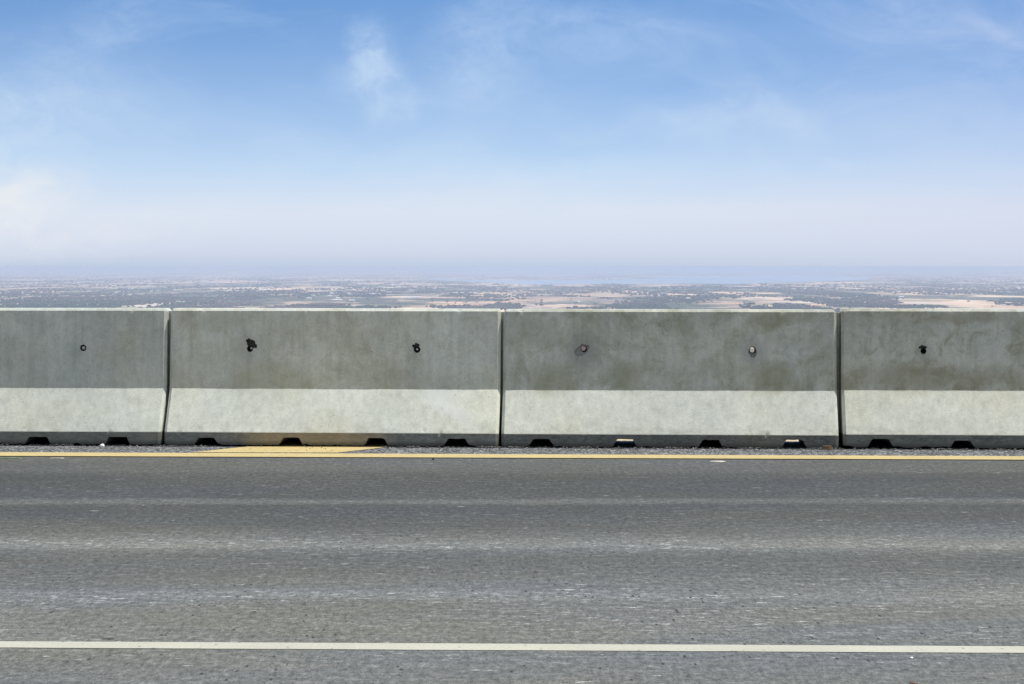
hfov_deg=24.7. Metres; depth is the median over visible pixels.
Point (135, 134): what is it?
sky
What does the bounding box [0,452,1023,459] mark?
yellow edge line
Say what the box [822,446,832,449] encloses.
wood chip
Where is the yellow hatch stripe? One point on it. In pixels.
(292, 447)
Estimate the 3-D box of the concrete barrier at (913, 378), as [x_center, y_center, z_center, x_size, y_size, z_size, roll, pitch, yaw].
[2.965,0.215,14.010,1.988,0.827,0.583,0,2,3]
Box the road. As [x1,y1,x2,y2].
[0,456,1023,683]
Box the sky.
[0,0,1023,268]
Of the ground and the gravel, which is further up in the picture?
the ground
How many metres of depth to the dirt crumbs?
13.87 m
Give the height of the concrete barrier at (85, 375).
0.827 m
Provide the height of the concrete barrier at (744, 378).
0.827 m
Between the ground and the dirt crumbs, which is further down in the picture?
the dirt crumbs
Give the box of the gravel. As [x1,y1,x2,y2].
[3,444,1023,454]
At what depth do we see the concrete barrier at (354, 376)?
14.09 m
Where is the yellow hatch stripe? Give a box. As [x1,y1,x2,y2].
[198,442,391,452]
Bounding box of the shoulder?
[0,439,1023,455]
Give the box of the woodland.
[0,273,1023,311]
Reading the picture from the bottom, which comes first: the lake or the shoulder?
the shoulder
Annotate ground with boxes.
[0,269,1023,440]
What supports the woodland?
on the ground
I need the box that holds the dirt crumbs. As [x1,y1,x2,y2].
[1,443,1022,449]
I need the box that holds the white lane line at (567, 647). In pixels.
[0,641,1023,652]
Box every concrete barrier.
[0,308,171,444]
[164,308,503,445]
[501,309,839,447]
[839,308,1023,447]
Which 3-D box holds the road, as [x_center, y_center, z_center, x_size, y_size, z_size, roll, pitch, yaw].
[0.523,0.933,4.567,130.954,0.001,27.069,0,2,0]
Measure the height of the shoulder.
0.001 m
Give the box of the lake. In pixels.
[418,276,876,284]
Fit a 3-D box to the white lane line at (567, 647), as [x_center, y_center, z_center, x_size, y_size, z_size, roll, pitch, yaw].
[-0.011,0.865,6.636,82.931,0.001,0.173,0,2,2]

